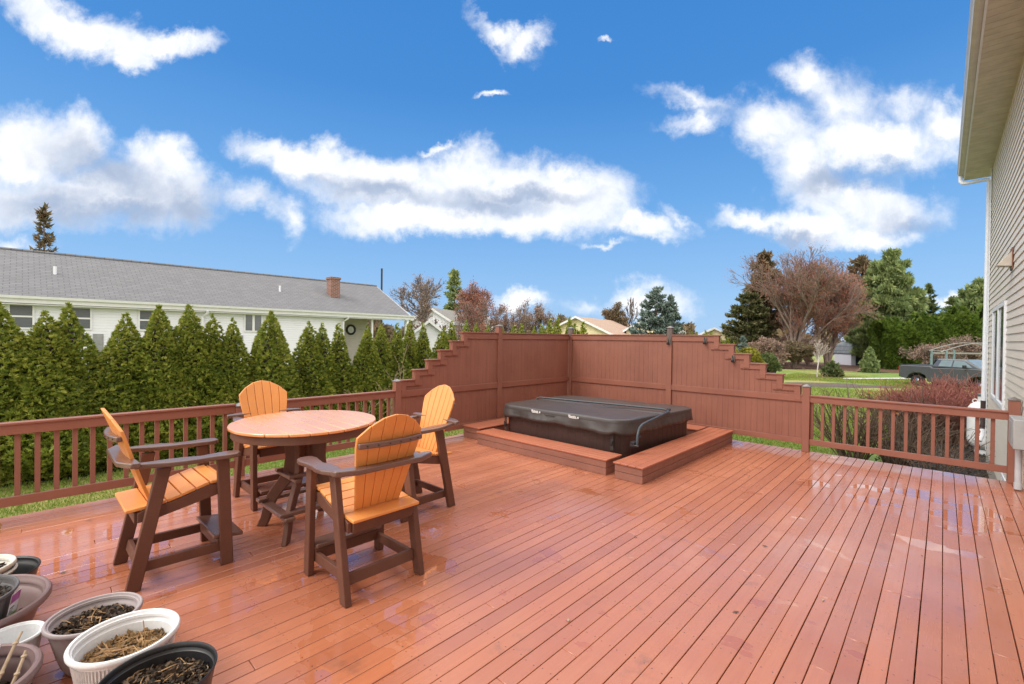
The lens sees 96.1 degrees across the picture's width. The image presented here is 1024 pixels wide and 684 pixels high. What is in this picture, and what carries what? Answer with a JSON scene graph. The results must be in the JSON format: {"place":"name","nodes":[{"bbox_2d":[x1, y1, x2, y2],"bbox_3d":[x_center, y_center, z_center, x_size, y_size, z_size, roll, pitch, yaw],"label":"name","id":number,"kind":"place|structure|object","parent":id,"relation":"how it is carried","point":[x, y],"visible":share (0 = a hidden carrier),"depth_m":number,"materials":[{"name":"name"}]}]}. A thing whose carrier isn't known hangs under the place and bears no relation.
{"place":"outdoors","nodes":[
{"label":"outdoors","id":0,"kind":"place"},
{"bbox_2d":[0,247,414,376],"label":"house","id":1,"kind":"structure","parent":0,"point":[101,294],"depth_m":20.87,"materials":[{"name":"white plastic"}]},
{"bbox_2d":[7,304,34,328],"bbox_3d":[-17.488,-0.915,16.384,0.050,0.900,0.660,1,1,43],"label":"window","id":2,"kind":"structure","parent":1,"relation":"in","point":[24,315],"depth_m":16.42,"materials":[{"name":"white paint"}]},
{"bbox_2d":[71,307,91,329],"bbox_3d":[-16.417,-0.902,17.525,0.050,0.880,0.610,1,1,43],"label":"window","id":3,"kind":"structure","parent":1,"relation":"in","point":[84,314],"depth_m":17.60,"materials":[{"name":"white paint"}]},
{"bbox_2d":[138,310,153,330],"bbox_3d":[-15.027,-0.900,19.005,0.050,0.880,0.670,1,1,43],"label":"window","id":4,"kind":"structure","parent":1,"relation":"in","point":[143,315],"depth_m":18.89,"materials":[{"name":"white paint"}]},
{"bbox_2d":[244,314,262,331],"bbox_3d":[-12.313,-0.909,21.896,0.050,0.850,0.800,1,1,43],"label":"window","id":5,"kind":"structure","parent":1,"relation":"in","point":[252,322],"depth_m":21.84,"materials":[{"name":"white paint"}]},
{"bbox_2d":[0,345,973,683],"bbox_3d":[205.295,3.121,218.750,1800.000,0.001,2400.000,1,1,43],"label":"ground","id":6,"kind":"structure","parent":0,"point":[786,371],"depth_m":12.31,"materials":[{"name":"green plant"}]},
{"bbox_2d":[29,202,58,251],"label":"spruce tree","id":7,"kind":"object","parent":6,"relation":"on","point":[43,214],"visible":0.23,"depth_m":44.76,"materials":[{"name":"green plant"}]},
{"bbox_2d":[1,449,232,486],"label":"mulch strip","id":8,"kind":"object","parent":6,"relation":"on","point":[98,471],"depth_m":8.69,"materials":[{"name":"brown soil"}]},
{"bbox_2d":[0,301,70,485],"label":"arborvitae","id":9,"kind":"object","parent":8,"relation":"on","point":[11,337],"visible":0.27,"depth_m":8.20,"materials":[{"name":"green plant"}]},
{"bbox_2d":[0,310,106,480],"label":"arborvitae","id":10,"kind":"object","parent":8,"relation":"on","point":[39,341],"visible":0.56,"depth_m":8.39,"materials":[{"name":"green plant"}]},
{"bbox_2d":[35,302,106,476],"bbox_3d":[-8.738,0.878,9.091,1.878,3.358,1.859,1,1,14],"label":"arborvitae","id":11,"kind":"object","parent":8,"relation":"on","point":[73,332],"visible":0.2,"depth_m":8.97,"materials":[{"name":"green plant"}]},
{"bbox_2d":[62,312,176,470],"bbox_3d":[-8.342,0.953,9.708,2.499,3.200,2.267,1,1,37],"label":"arborvitae","id":12,"kind":"object","parent":8,"relation":"on","point":[120,361],"visible":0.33,"depth_m":9.33,"materials":[{"name":"green plant"}]},
{"bbox_2d":[121,304,198,460],"bbox_3d":[-7.771,0.861,10.092,1.934,3.399,2.214,1,1,2],"label":"arborvitae","id":13,"kind":"object","parent":8,"relation":"on","point":[157,342],"visible":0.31,"depth_m":9.77,"materials":[{"name":"green plant"}]},
{"bbox_2d":[145,304,232,458],"bbox_3d":[-7.383,0.837,10.593,2.113,3.444,2.342,1,1,35],"label":"arborvitae","id":14,"kind":"object","parent":8,"relation":"on","point":[189,343],"visible":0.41,"depth_m":10.20,"materials":[{"name":"green plant"}]},
{"bbox_2d":[191,313,239,451],"bbox_3d":[-7.075,0.935,10.769,1.756,3.248,1.828,0,1,-26],"label":"arborvitae","id":15,"kind":"object","parent":8,"relation":"on","point":[214,337],"visible":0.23,"depth_m":10.56,"materials":[{"name":"green plant"}]},
{"bbox_2d":[213,316,254,449],"bbox_3d":[-6.746,0.972,10.986,1.620,3.177,1.598,1,1,14],"label":"arborvitae","id":16,"kind":"object","parent":8,"relation":"on","point":[241,370],"visible":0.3,"depth_m":10.83,"materials":[{"name":"green plant"}]},
{"bbox_2d":[245,310,308,410],"bbox_3d":[-6.094,0.877,11.598,2.193,3.379,1.906,0,1,-43],"label":"arborvitae","id":17,"kind":"object","parent":8,"relation":"on","point":[271,355],"visible":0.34,"depth_m":11.44,"materials":[{"name":"green plant"}]},
{"bbox_2d":[287,320,343,410],"bbox_3d":[-5.497,0.989,12.352,1.902,3.147,1.685,0,1,-39],"label":"arborvitae","id":18,"kind":"object","parent":8,"relation":"on","point":[306,353],"visible":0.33,"depth_m":12.19,"materials":[{"name":"green plant"}]},
{"bbox_2d":[315,323,345,409],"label":"arborvitae","id":19,"kind":"object","parent":8,"relation":"on","point":[327,353],"visible":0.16,"depth_m":12.63,"materials":[{"name":"green plant"}]},
{"bbox_2d":[328,322,363,410],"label":"arborvitae","id":20,"kind":"object","parent":8,"relation":"on","point":[345,367],"visible":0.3,"depth_m":12.96,"materials":[{"name":"green plant"}]},
{"bbox_2d":[348,324,391,421],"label":"arborvitae","id":21,"kind":"object","parent":8,"relation":"on","point":[364,359],"visible":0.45,"depth_m":13.34,"materials":[{"name":"green plant"}]},
{"bbox_2d":[373,323,398,415],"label":"arborvitae","id":22,"kind":"object","parent":8,"relation":"on","point":[385,353],"visible":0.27,"depth_m":13.92,"materials":[{"name":"green plant"}]},
{"bbox_2d":[388,322,412,387],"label":"arborvitae","id":23,"kind":"object","parent":8,"relation":"on","point":[397,344],"visible":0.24,"depth_m":14.28,"materials":[{"name":"green plant"}]},
{"bbox_2d":[400,320,420,378],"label":"arborvitae","id":24,"kind":"object","parent":8,"relation":"on","point":[411,352],"visible":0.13,"depth_m":14.78,"materials":[{"name":"green plant"}]},
{"bbox_2d":[415,322,433,368],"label":"arborvitae","id":25,"kind":"object","parent":8,"relation":"on","point":[423,345],"visible":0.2,"depth_m":15.05,"materials":[{"name":"green plant"}]},
{"bbox_2d":[431,327,450,358],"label":"arborvitae","id":26,"kind":"object","parent":8,"relation":"on","point":[442,342],"visible":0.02,"depth_m":15.68,"materials":[{"name":"green plant"}]},
{"bbox_2d":[448,320,456,348],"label":"arborvitae","id":27,"kind":"object","parent":8,"relation":"on","point":[451,334],"visible":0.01,"depth_m":16.06,"materials":[{"name":"green plant"}]},
{"bbox_2d":[628,286,684,334],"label":"blue spruce","id":28,"kind":"object","parent":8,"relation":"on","point":[649,320],"visible":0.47,"depth_m":29.30,"materials":[{"name":"grey plant"}]},
{"bbox_2d":[661,293,684,334],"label":"blue spruce","id":29,"kind":"object","parent":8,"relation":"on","point":[670,298],"visible":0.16,"depth_m":29.47,"materials":[{"name":"grey plant"}]},
{"bbox_2d":[344,334,415,421],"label":"dry stalks","id":30,"kind":"object","parent":6,"relation":"on","point":[388,386],"visible":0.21,"depth_m":8.58,"materials":[{"name":"plant"}]},
{"bbox_2d":[402,320,442,351],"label":"garage","id":31,"kind":"structure","parent":6,"relation":"on","point":[433,329],"depth_m":35.01,"materials":[{"name":"white plastic"}]},
{"bbox_2d":[389,274,456,336],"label":"bare tree","id":32,"kind":"object","parent":6,"relation":"on","point":[424,305],"visible":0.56,"depth_m":37.91,"materials":[{"name":"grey plant"}]},
{"bbox_2d":[407,308,493,340],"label":"house","id":33,"kind":"structure","parent":6,"relation":"on","point":[444,315],"depth_m":44.97,"materials":[{"name":"white plastic"}]},
{"bbox_2d":[443,267,464,311],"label":"pine tree","id":34,"kind":"object","parent":6,"relation":"on","point":[453,282],"visible":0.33,"depth_m":54.49,"materials":[{"name":"green plant"}]},
{"bbox_2d":[455,276,494,331],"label":"maple tree","id":35,"kind":"object","parent":6,"relation":"on","point":[476,294],"visible":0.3,"depth_m":50.31,"materials":[{"name":"red plant"}]},
{"bbox_2d":[451,298,511,340],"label":"bare shrub","id":36,"kind":"object","parent":6,"relation":"on","point":[474,317],"visible":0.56,"depth_m":41.65,"materials":[{"name":"red plant"}]},
{"bbox_2d":[0,434,1023,683],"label":"deck","id":37,"kind":"structure","parent":6,"relation":"on","point":[906,574],"depth_m":3.23,"materials":[{"name":"paint"}]},
{"bbox_2d":[0,554,17,574],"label":"flower pot","id":38,"kind":"object","parent":37,"relation":"on","point":[8,565],"visible":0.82,"depth_m":2.88,"materials":[{"name":"beige plastic"}]},
{"bbox_2d":[0,631,43,683],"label":"flower pot","id":39,"kind":"object","parent":37,"relation":"on","point":[21,663],"visible":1,"depth_m":2.04,"materials":[{"name":"plastic"}]},
{"bbox_2d":[0,620,44,683],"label":"flower pot","id":40,"kind":"object","parent":37,"relation":"on","point":[31,633],"visible":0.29,"depth_m":2.26,"materials":[{"name":"white plastic"}]},
{"bbox_2d":[10,556,40,574],"bbox_3d":[-3.244,1.529,2.829,0.486,0.201,0.486,1,1,43],"label":"flower pot","id":41,"kind":"object","parent":37,"relation":"on","point":[28,564],"visible":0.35,"depth_m":3.04,"materials":[{"name":"black plastic"}]},
{"bbox_2d":[0,574,52,628],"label":"flower pot","id":42,"kind":"object","parent":37,"relation":"on","point":[36,591],"visible":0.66,"depth_m":2.61,"materials":[{"name":"plastic"}]},
{"bbox_2d":[0,574,21,619],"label":"nursery pot","id":43,"kind":"object","parent":42,"relation":"in","point":[9,586],"visible":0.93,"depth_m":2.36,"materials":[{"name":"grey plastic"}]},
{"bbox_2d":[41,592,142,676],"bbox_3d":[-2.148,1.518,2.368,0.389,0.258,0.389,1,1,43],"label":"flower pot","id":44,"kind":"object","parent":37,"relation":"on","point":[62,629],"visible":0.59,"depth_m":2.39,"materials":[{"name":"grey plastic"}]},
{"bbox_2d":[63,608,180,683],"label":"flower pot","id":45,"kind":"object","parent":37,"relation":"on","point":[97,653],"visible":0.79,"depth_m":2.17,"materials":[{"name":"white plastic"}]},
{"bbox_2d":[98,641,217,683],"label":"flower pot","id":46,"kind":"object","parent":37,"relation":"on","point":[188,662],"visible":1,"depth_m":2.00,"materials":[{"name":"black plastic"}]},
{"bbox_2d":[101,408,242,591],"bbox_3d":[-2.506,1.041,3.393,0.742,1.191,0.796,1,1,43],"label":"counter chair","id":47,"kind":"object","parent":37,"relation":"on","point":[144,503],"visible":0.98,"depth_m":3.32,"materials":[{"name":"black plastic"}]},
{"bbox_2d":[0,390,395,507],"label":"deck railing","id":48,"kind":"object","parent":37,"relation":"on","point":[17,429],"visible":0.65,"depth_m":4.73,"materials":[{"name":"paint"}]},
{"bbox_2d":[227,380,305,511],"bbox_3d":[-2.503,1.028,4.838,0.796,1.191,0.742,1,1,43],"label":"counter chair","id":49,"kind":"object","parent":37,"relation":"on","point":[271,397],"visible":0.48,"depth_m":4.84,"materials":[{"name":"orange plastic"}]},
{"bbox_2d":[227,410,375,546],"bbox_3d":[-1.842,1.168,4.099,1.194,0.940,1.190,1,1,43],"label":"patio table","id":50,"kind":"object","parent":37,"relation":"on","point":[297,434],"visible":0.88,"depth_m":3.92,"materials":[{"name":"brown wood"}]},
{"bbox_2d":[297,414,431,608],"bbox_3d":[-1.042,1.060,3.275,0.796,1.191,0.742,1,1,43],"label":"counter chair","id":51,"kind":"object","parent":37,"relation":"on","point":[367,501],"visible":1,"depth_m":3.12,"materials":[{"name":"orange plastic"}]},
{"bbox_2d":[373,385,458,522],"bbox_3d":[-0.986,1.048,4.613,0.742,1.191,0.796,1,1,43],"label":"counter chair","id":52,"kind":"object","parent":37,"relation":"on","point":[439,404],"visible":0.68,"depth_m":4.68,"materials":[{"name":"orange plastic"}]},
{"bbox_2d":[392,324,569,431],"bbox_3d":[-0.292,0.641,8.552,0.114,1.946,4.327,1,1,44],"label":"privacy fence","id":53,"kind":"object","parent":37,"relation":"on","point":[485,376],"visible":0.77,"depth_m":8.40,"materials":[{"name":"paint"}]},
{"bbox_2d":[462,417,508,439],"bbox_3d":[0.145,1.520,8.605,0.426,0.199,2.450,1,1,43],"label":"wooden step","id":54,"kind":"object","parent":37,"relation":"on","point":[470,429],"visible":0.43,"depth_m":7.83,"materials":[{"name":"paint"}]},
{"bbox_2d":[476,428,621,474],"bbox_3d":[0.429,1.542,6.647,2.385,0.199,0.381,1,1,43],"label":"wooden step","id":55,"kind":"object","parent":37,"relation":"on","point":[586,458],"visible":0.91,"depth_m":6.37,"materials":[{"name":"paint"}]},
{"bbox_2d":[503,395,692,458],"bbox_3d":[1.373,1.292,7.454,2.500,0.667,2.125,1,1,43],"label":"hot tub","id":56,"kind":"object","parent":37,"relation":"on","point":[625,428],"visible":0.99,"depth_m":6.79,"materials":[{"name":"plastic"}]},
{"bbox_2d":[613,427,733,483],"bbox_3d":[2.465,1.567,6.643,0.396,0.199,3.175,1,1,43],"label":"wooden step","id":57,"kind":"object","parent":37,"relation":"on","point":[646,466],"visible":1,"depth_m":6.11,"materials":[{"name":"paint"}]},
{"bbox_2d":[567,326,811,451],"bbox_3d":[2.914,0.675,8.608,4.572,1.956,0.114,1,1,43],"label":"privacy fence","id":58,"kind":"object","parent":37,"relation":"on","point":[710,384],"visible":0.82,"depth_m":8.23,"materials":[{"name":"paint"}]},
{"bbox_2d":[687,424,706,434],"bbox_3d":[2.352,1.546,8.652,2.435,0.199,0.396,1,1,43],"label":"wooden step","id":59,"kind":"object","parent":37,"relation":"on","point":[691,429],"visible":0.2,"depth_m":7.81,"materials":[{"name":"paint"}]},
{"bbox_2d":[809,395,1021,483],"bbox_3d":[5.363,1.178,6.309,2.174,1.054,0.114,1,1,43],"label":"deck railing","id":60,"kind":"object","parent":37,"relation":"on","point":[1014,405],"visible":0.98,"depth_m":6.19,"materials":[{"name":"paint"}]},
{"bbox_2d":[488,310,538,332],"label":"bare shrub","id":61,"kind":"object","parent":6,"relation":"on","point":[525,320],"visible":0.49,"depth_m":43.14,"materials":[{"name":"brown plant"}]},
{"bbox_2d":[509,298,555,333],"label":"bare tree","id":62,"kind":"object","parent":6,"relation":"on","point":[539,311],"visible":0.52,"depth_m":43.85,"materials":[{"name":"brown plant"}]},
{"bbox_2d":[545,316,630,333],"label":"house","id":63,"kind":"structure","parent":6,"relation":"on","point":[597,326],"depth_m":50.42,"materials":[{"name":"beige"}]},
{"bbox_2d":[368,313,844,353],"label":"distant woods","id":64,"kind":"object","parent":6,"relation":"on","point":[688,329],"visible":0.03,"depth_m":110.93,"materials":[{"name":"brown plant"}]},
{"bbox_2d":[601,302,629,326],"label":"bare tree","id":65,"kind":"object","parent":6,"relation":"on","point":[617,314],"visible":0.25,"depth_m":59.76,"materials":[{"name":"brown plant"}]},
{"bbox_2d":[625,298,638,326],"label":"bare tree","id":66,"kind":"object","parent":6,"relation":"on","point":[631,311],"visible":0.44,"depth_m":60.46,"materials":[{"name":"grey plant"}]},
{"bbox_2d":[698,327,727,339],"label":"house","id":67,"kind":"structure","parent":6,"relation":"on","point":[715,331],"depth_m":57.57,"materials":[{"name":"beige"}]},
{"bbox_2d":[719,291,779,352],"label":"evergreen tree","id":68,"kind":"object","parent":6,"relation":"on","point":[751,325],"visible":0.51,"depth_m":49.10,"materials":[{"name":"green plant"}]},
{"bbox_2d":[738,346,764,362],"bbox_3d":[16.694,1.445,32.640,2.497,2.296,2.505,1,1,43],"label":"mounded shrub","id":69,"kind":"object","parent":6,"relation":"on","point":[756,357],"visible":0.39,"depth_m":32.04,"materials":[{"name":"yellow plant"}]},
{"bbox_2d":[741,248,789,334],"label":"pine tree","id":70,"kind":"object","parent":6,"relation":"on","point":[767,256],"visible":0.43,"depth_m":51.14,"materials":[{"name":"brown plant"}]},
{"bbox_2d":[745,336,790,363],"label":"bare shrub","id":71,"kind":"object","parent":6,"relation":"on","point":[763,345],"visible":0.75,"depth_m":44.74,"materials":[{"name":"brown plant"}]},
{"bbox_2d":[760,352,782,372],"bbox_3d":[18.648,1.665,33.578,1.937,1.885,1.936,1,1,43],"label":"mounded shrub","id":72,"kind":"object","parent":6,"relation":"on","point":[774,365],"visible":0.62,"depth_m":33.04,"materials":[{"name":"green plant"}]},
{"bbox_2d":[722,240,881,367],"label":"maple tree","id":73,"kind":"object","parent":6,"relation":"on","point":[804,291],"visible":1,"depth_m":44.27,"materials":[{"name":"brown plant"}]},
{"bbox_2d":[801,338,822,365],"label":"bare shrub","id":74,"kind":"object","parent":6,"relation":"on","point":[806,359],"visible":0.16,"depth_m":49.03,"materials":[{"name":"brown plant"}]},
{"bbox_2d":[796,264,872,367],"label":"maple tree","id":75,"kind":"object","parent":6,"relation":"on","point":[835,334],"visible":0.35,"depth_m":46.12,"materials":[{"name":"brown plant"}]},
{"bbox_2d":[780,361,898,372],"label":"leaf litter","id":76,"kind":"object","parent":6,"relation":"on","point":[803,365],"visible":0.17,"depth_m":47.26,"materials":[{"name":"brown plant"}]},
{"bbox_2d":[782,340,819,368],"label":"bare shrub","id":77,"kind":"object","parent":76,"relation":"on","point":[798,351],"visible":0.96,"depth_m":43.75,"materials":[{"name":"brown plant"}]},
{"bbox_2d":[786,382,898,387],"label":"road","id":78,"kind":"structure","parent":6,"relation":"on","point":[812,384],"depth_m":27.88,"materials":[{"name":"grey asphalt"}]},
{"bbox_2d":[834,340,862,364],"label":"garden shed","id":79,"kind":"structure","parent":6,"relation":"on","point":[842,356],"depth_m":52.94,"materials":[{"name":"white plastic"}]},
{"bbox_2d":[845,254,871,335],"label":"pine tree","id":80,"kind":"object","parent":6,"relation":"on","point":[860,263],"visible":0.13,"depth_m":57.48,"materials":[{"name":"brown plant"}]},
{"bbox_2d":[813,378,930,459],"bbox_3d":[7.400,1.791,10.166,2.359,1.822,2.608,0,1,-33],"label":"bare shrub","id":81,"kind":"object","parent":6,"relation":"on","point":[850,440],"visible":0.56,"depth_m":10.06,"materials":[{"name":"orange plant"}]},
{"bbox_2d":[843,247,931,358],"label":"pine tree","id":82,"kind":"object","parent":6,"relation":"on","point":[888,279],"visible":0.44,"depth_m":48.73,"materials":[{"name":"green plant"}]},
{"bbox_2d":[866,305,982,369],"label":"hedge","id":83,"kind":"object","parent":6,"relation":"on","point":[888,337],"visible":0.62,"depth_m":45.38,"materials":[{"name":"green plant"}]},
{"bbox_2d":[874,430,988,477],"bbox_3d":[11.792,2.746,9.225,7.350,0.001,13.400,1,1,43],"label":"mulch bed","id":84,"kind":"object","parent":6,"relation":"on","point":[966,471],"depth_m":10.47,"materials":[{"name":"brown soil"}]},
{"bbox_2d":[842,374,974,466],"bbox_3d":[8.335,1.688,9.911,2.462,2.056,2.387,1,1,43],"label":"bare shrub","id":85,"kind":"object","parent":84,"relation":"on","point":[891,460],"visible":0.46,"depth_m":9.76,"materials":[{"name":"orange plant"}]},
{"bbox_2d":[851,377,971,433],"bbox_3d":[12.067,1.865,13.603,2.832,1.713,3.122,1,1,-12],"label":"red twig dogwood","id":86,"kind":"object","parent":84,"relation":"on","point":[884,394],"visible":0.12,"depth_m":13.65,"materials":[{"name":"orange plant"}]},
{"bbox_2d":[868,377,980,445],"bbox_3d":[12.113,1.850,12.821,3.498,1.759,3.270,1,1,43],"label":"red twig dogwood","id":87,"kind":"object","parent":84,"relation":"on","point":[952,400],"visible":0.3,"depth_m":12.41,"materials":[{"name":"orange plant"}]},
{"bbox_2d":[873,413,995,477],"bbox_3d":[8.117,2.056,8.802,1.658,1.334,2.530,1,1,16],"label":"bare shrub","id":88,"kind":"object","parent":84,"relation":"on","point":[942,449],"visible":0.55,"depth_m":8.69,"materials":[{"name":"orange plant"}]},
{"bbox_2d":[893,368,980,400],"bbox_3d":[13.634,1.718,13.759,3.394,2.040,3.931,1,1,43],"label":"red twig dogwood","id":89,"kind":"object","parent":84,"relation":"on","point":[972,388],"visible":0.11,"depth_m":14.13,"materials":[{"name":"red plant"}]},
{"bbox_2d":[966,393,985,454],"bbox_3d":[11.600,1.998,11.189,0.764,1.475,0.764,1,1,43],"label":"propane tank","id":90,"kind":"object","parent":84,"relation":"on","point":[971,425],"visible":0.3,"depth_m":11.22,"materials":[{"name":"white metal"}]},
{"bbox_2d":[898,342,966,363],"bbox_3d":[36.474,1.403,38.969,3.603,2.800,5.390,1,1,-8],"label":"bare shrub","id":91,"kind":"object","parent":6,"relation":"on","point":[923,351],"visible":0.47,"depth_m":39.55,"materials":[{"name":"brown plant"}]},
{"bbox_2d":[924,282,941,315],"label":"spruce tree","id":92,"kind":"object","parent":6,"relation":"on","point":[933,309],"visible":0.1,"depth_m":59.49,"materials":[{"name":"green plant"}]},
{"bbox_2d":[899,359,986,386],"bbox_3d":[26.721,1.946,27.333,2.400,1.840,5.808,1,1,-11],"label":"pickup truck","id":93,"kind":"object","parent":6,"relation":"on","point":[959,367],"visible":0.46,"depth_m":27.34,"materials":[{"name":"grey paint"}]},
{"bbox_2d":[939,295,958,313],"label":"evergreen tree","id":94,"kind":"object","parent":6,"relation":"on","point":[950,301],"visible":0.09,"depth_m":69.92,"materials":[{"name":"green plant"}]},
{"bbox_2d":[929,343,981,364],"bbox_3d":[34.617,1.420,34.610,5.892,2.745,1.300,1,1,0],"label":"canopy frame","id":95,"kind":"object","parent":6,"relation":"on","point":[946,352],"visible":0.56,"depth_m":35.17,"materials":[{"name":"grey paint"}]},
{"bbox_2d":[935,334,981,359],"bbox_3d":[39.853,1.050,40.030,4.884,3.551,4.222,1,1,23],"label":"bare shrub","id":96,"kind":"object","parent":6,"relation":"on","point":[973,348],"visible":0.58,"depth_m":39.42,"materials":[{"name":"brown plant"}]},
{"bbox_2d":[953,276,983,314],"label":"pine tree","id":97,"kind":"object","parent":6,"relation":"on","point":[970,297],"visible":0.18,"depth_m":52.37,"materials":[{"name":"green plant"}]},
{"bbox_2d":[957,0,1023,488],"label":"house","id":98,"kind":"structure","parent":6,"relation":"on","point":[991,142],"depth_m":7.08,"materials":[{"name":"beige plastic"}]},
{"bbox_2d":[990,300,1007,409],"bbox_3d":[8.484,0.212,8.021,0.041,1.710,2.410,1,1,43],"label":"window","id":99,"kind":"structure","parent":98,"relation":"in","point":[998,351],"depth_m":7.88,"materials":[{"name":"white paint"}]},
{"bbox_2d":[1008,415,1023,489],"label":"meter box","id":100,"kind":"object","parent":98,"relation":"attached to","point":[1016,433],"visible":1,"depth_m":5.26,"materials":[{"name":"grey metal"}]},
{"bbox_2d":[0,0,990,340],"label":"sky","id":101,"kind":"structure","parent":0,"point":[580,158],"materials":[{"name":"blue"}]},
{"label":"mulch ring","id":102,"kind":"structure","parent":0,"visible":0},
{"bbox_2d":[858,346,880,372],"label":"young pine","id":103,"kind":"object","parent":102,"relation":"on","point":[866,364],"visible":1,"depth_m":40.40,"materials":[{"name":"green plant"}]},
{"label":"mulch ring","id":104,"kind":"structure","parent":0,"visible":0},
{"bbox_2d":[813,339,830,376],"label":"birch sapling","id":105,"kind":"object","parent":104,"relation":"on","point":[818,346],"visible":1,"depth_m":34.45,"materials":[{"name":"beige plant"}]},
{"bbox_2d":[819,360,844,376],"bbox_3d":[24.155,2.039,34.703,1.743,1.450,1.786,1,1,43],"label":"evergreen shrub","id":106,"kind":"object","parent":104,"relation":"on","point":[833,370],"visible":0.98,"depth_m":34.40,"materials":[{"name":"green plant"}]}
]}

